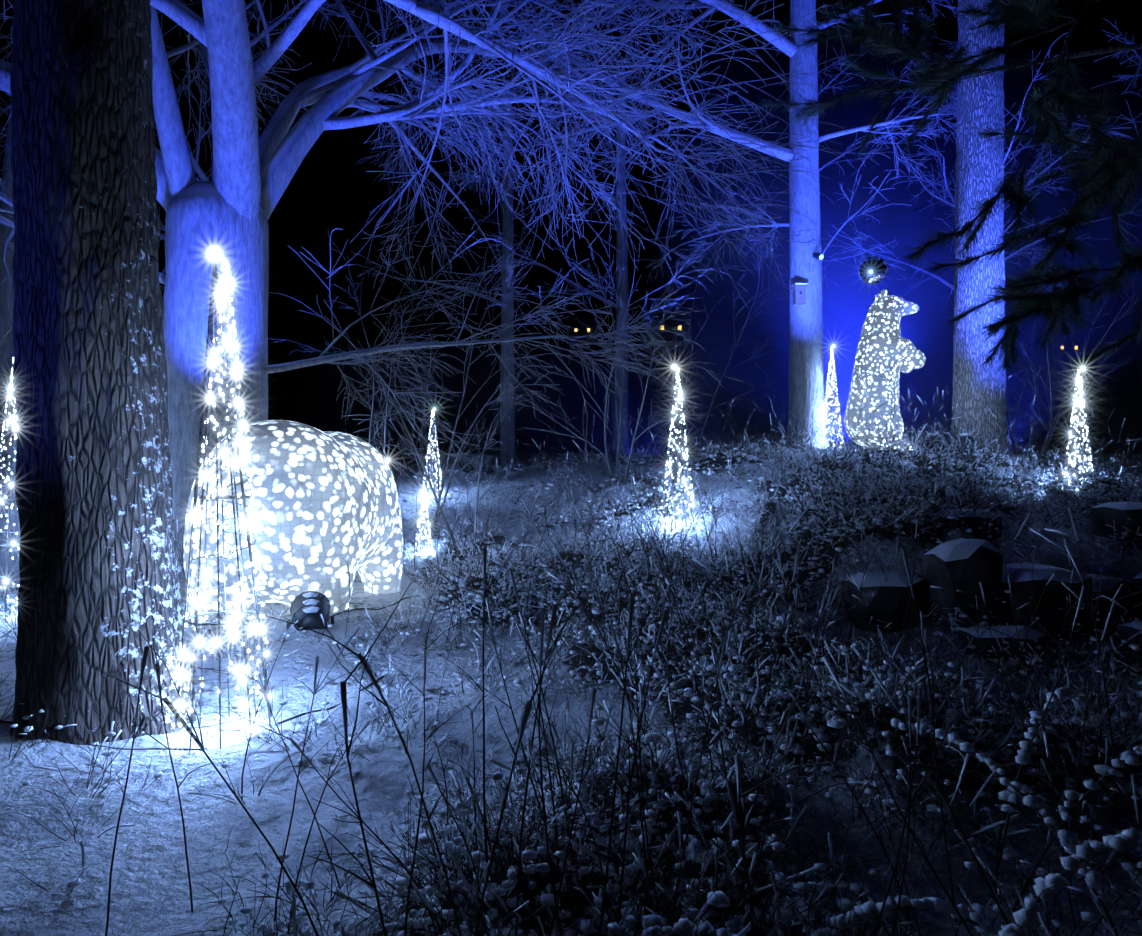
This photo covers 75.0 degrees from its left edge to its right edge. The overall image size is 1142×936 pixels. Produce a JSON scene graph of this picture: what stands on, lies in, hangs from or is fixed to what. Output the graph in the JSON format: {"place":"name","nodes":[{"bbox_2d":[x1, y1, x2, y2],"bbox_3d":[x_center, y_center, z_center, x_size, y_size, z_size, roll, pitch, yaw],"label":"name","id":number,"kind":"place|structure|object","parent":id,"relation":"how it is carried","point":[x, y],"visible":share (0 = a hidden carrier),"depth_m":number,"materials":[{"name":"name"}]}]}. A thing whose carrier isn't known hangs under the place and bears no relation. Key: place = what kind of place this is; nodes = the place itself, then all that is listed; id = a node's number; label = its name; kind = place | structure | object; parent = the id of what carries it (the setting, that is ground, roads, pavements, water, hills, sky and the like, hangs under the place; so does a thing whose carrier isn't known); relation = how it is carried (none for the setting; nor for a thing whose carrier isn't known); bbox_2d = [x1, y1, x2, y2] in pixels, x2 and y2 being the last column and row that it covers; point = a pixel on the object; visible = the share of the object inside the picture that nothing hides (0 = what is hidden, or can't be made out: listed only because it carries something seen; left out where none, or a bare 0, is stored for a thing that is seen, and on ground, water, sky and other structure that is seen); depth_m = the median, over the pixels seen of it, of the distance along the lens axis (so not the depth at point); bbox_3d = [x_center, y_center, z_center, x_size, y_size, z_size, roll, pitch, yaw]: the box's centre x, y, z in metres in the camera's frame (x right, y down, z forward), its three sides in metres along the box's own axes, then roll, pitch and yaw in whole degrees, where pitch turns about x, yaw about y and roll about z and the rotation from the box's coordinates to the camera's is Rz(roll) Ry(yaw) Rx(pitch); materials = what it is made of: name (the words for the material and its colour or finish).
{"place":"outdoors","nodes":[
{"label":"outdoors","id":0,"kind":"place"},
{"bbox_2d":[0,443,1141,935],"bbox_3d":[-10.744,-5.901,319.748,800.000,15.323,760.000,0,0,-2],"label":"snowy ground","id":1,"kind":"structure","parent":0,"point":[150,883],"depth_m":2.90,"materials":[{"name":"white snow"}]},
{"bbox_2d":[0,345,19,622],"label":"light cone","id":2,"kind":"object","parent":1,"relation":"on","point":[7,527],"visible":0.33,"depth_m":5.71,"materials":[{"name":"white metal"}]},
{"bbox_2d":[9,0,197,744],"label":"pine tree","id":3,"kind":"object","parent":1,"relation":"on","point":[99,571],"visible":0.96,"depth_m":3.33,"materials":[{"name":"brown plant"}]},
{"bbox_2d":[172,251,271,753],"bbox_3d":[-1.548,0.121,3.325,0.424,2.182,0.428,0,0,-2],"label":"light cone","id":4,"kind":"object","parent":1,"relation":"on","point":[215,304],"visible":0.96,"depth_m":3.31,"materials":[{"name":"white metal"}]},
{"bbox_2d":[184,420,402,629],"bbox_3d":[-2.077,0.493,6.194,1.218,1.701,2.647,0,0,8],"label":"bear light sculpture","id":5,"kind":"object","parent":1,"relation":"on","point":[315,491],"visible":0.73,"depth_m":5.18,"materials":[{"name":"grey"}]},
{"bbox_2d":[286,591,333,630],"bbox_3d":[-1.704,1.088,4.736,0.323,0.538,0.638,0,0,-2],"label":"floodlight","id":6,"kind":"object","parent":1,"relation":"on","point":[307,618],"visible":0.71,"depth_m":4.81,"materials":[{"name":"black metal"}]},
{"bbox_2d":[0,533,679,723],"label":"power cables","id":7,"kind":"object","parent":1,"relation":"on","point":[302,714],"visible":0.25,"depth_m":4.38,"materials":[{"name":"black plastic"}]},
{"bbox_2d":[415,491,432,556],"bbox_3d":[-1.599,0.599,8.082,0.190,0.713,0.193,0,0,29],"label":"light cone","id":8,"kind":"object","parent":1,"relation":"on","point":[423,509],"visible":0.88,"depth_m":8.06,"materials":[{"name":"white metal"}]},
{"bbox_2d":[423,408,442,499],"bbox_3d":[-2.020,-0.209,10.867,0.312,1.331,0.314,0,0,-2],"label":"light cone","id":9,"kind":"object","parent":1,"relation":"on","point":[432,440],"visible":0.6,"depth_m":10.85,"materials":[{"name":"white metal"}]},
{"bbox_2d":[0,0,895,601],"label":"beech tree","id":10,"kind":"object","parent":1,"relation":"on","point":[226,210],"visible":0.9,"depth_m":6.83,"materials":[{"name":"grey plant"}]},
{"bbox_2d":[0,359,1141,935],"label":"dry weeds undergrowth","id":11,"kind":"object","parent":1,"relation":"on","point":[832,695],"visible":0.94,"depth_m":2.41,"materials":[{"name":"brown"}]},
{"bbox_2d":[0,0,1141,582],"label":"trees","id":12,"kind":"object","parent":1,"relation":"on","point":[6,278],"visible":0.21,"depth_m":14.96,"materials":[{"name":"grey plant"}]},
{"bbox_2d":[0,191,1141,561],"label":"bare shrubs","id":13,"kind":"object","parent":1,"relation":"on","point":[618,447],"visible":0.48,"depth_m":10.58,"materials":[{"name":"brown plant"}]},
{"bbox_2d":[365,0,957,450],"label":"tree","id":14,"kind":"object","parent":1,"relation":"on","point":[805,360],"visible":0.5,"depth_m":11.86,"materials":[{"name":"grey plant"}]},
{"bbox_2d":[791,283,807,305],"bbox_3d":[3.614,-2.745,11.768,0.200,0.312,0.200,0,0,-2],"label":"bird box on tree","id":15,"kind":"object","parent":14,"relation":"attached to","point":[799,291],"visible":0.98,"depth_m":11.71,"materials":[{"name":"brown wood"}]},
{"bbox_2d":[812,252,823,259],"bbox_3d":[3.878,-3.327,11.830,0.144,0.152,0.479,0,0,-2],"label":"spotlight","id":16,"kind":"object","parent":14,"relation":"attached to","point":[818,256],"visible":0.88,"depth_m":11.63,"materials":[{"name":"black plastic"}]},
{"bbox_2d":[835,212,914,284],"bbox_3d":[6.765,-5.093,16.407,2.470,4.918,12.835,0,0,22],"label":"ball ornament","id":17,"kind":"object","parent":14,"relation":"hanging from","point":[872,270],"visible":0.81,"depth_m":10.56,"materials":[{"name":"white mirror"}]},
{"bbox_2d":[660,366,694,529],"bbox_3d":[1.232,-0.240,8.574,0.411,1.882,0.417,0,0,-2],"label":"light cone","id":18,"kind":"object","parent":1,"relation":"on","point":[675,401],"visible":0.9,"depth_m":8.57,"materials":[{"name":"white metal"}]},
{"bbox_2d":[820,345,842,447],"bbox_3d":[4.094,-1.093,11.674,0.356,1.685,0.350,0,0,-2],"label":"light cone","id":19,"kind":"object","parent":1,"relation":"on","point":[832,424],"visible":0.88,"depth_m":11.67,"materials":[{"name":"white"}]},
{"bbox_2d":[844,289,924,451],"bbox_3d":[4.379,-1.349,10.466,1.016,2.270,0.850,0,0,6],"label":"bear light sculpture","id":20,"kind":"object","parent":1,"relation":"on","point":[888,345],"visible":0.81,"depth_m":10.22,"materials":[{"name":"grey"}]},
{"bbox_2d":[921,433,945,458],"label":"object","id":21,"kind":"object","parent":1,"relation":"on","point":[931,439],"visible":0.31,"depth_m":10.02,"materials":[{"name":"green plant"}]},
{"bbox_2d":[754,0,1141,379],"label":"pine tree","id":22,"kind":"object","parent":1,"relation":"on","point":[1112,167],"visible":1,"depth_m":5.37,"materials":[{"name":"green plant"}]},
{"bbox_2d":[953,433,975,458],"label":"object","id":23,"kind":"object","parent":1,"relation":"on","point":[963,436],"visible":0.4,"depth_m":10.33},
{"bbox_2d":[842,502,1141,661],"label":"slope rocks","id":24,"kind":"object","parent":1,"relation":"on","point":[958,564],"visible":0.67,"depth_m":4.69,"materials":[{"name":"stone"}]},
{"bbox_2d":[950,0,1141,464],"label":"pine tree","id":25,"kind":"object","parent":1,"relation":"on","point":[979,169],"visible":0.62,"depth_m":10.89,"materials":[{"name":"brown plant"}]},
{"bbox_2d":[1063,368,1093,488],"bbox_3d":[5.824,-0.364,8.532,0.355,1.582,0.357,0,0,-2],"label":"light cone","id":26,"kind":"object","parent":1,"relation":"on","point":[1079,398],"visible":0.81,"depth_m":8.51,"materials":[{"name":"white metal"}]},
{"bbox_2d":[0,0,1141,473],"label":"sky","id":27,"kind":"structure","parent":0,"point":[328,191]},
{"bbox_2d":[567,313,1084,361],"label":"glowing eyes","id":28,"kind":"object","parent":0,"point":[583,330],"depth_m":231.36,"materials":[{"name":"grey"}]}
]}

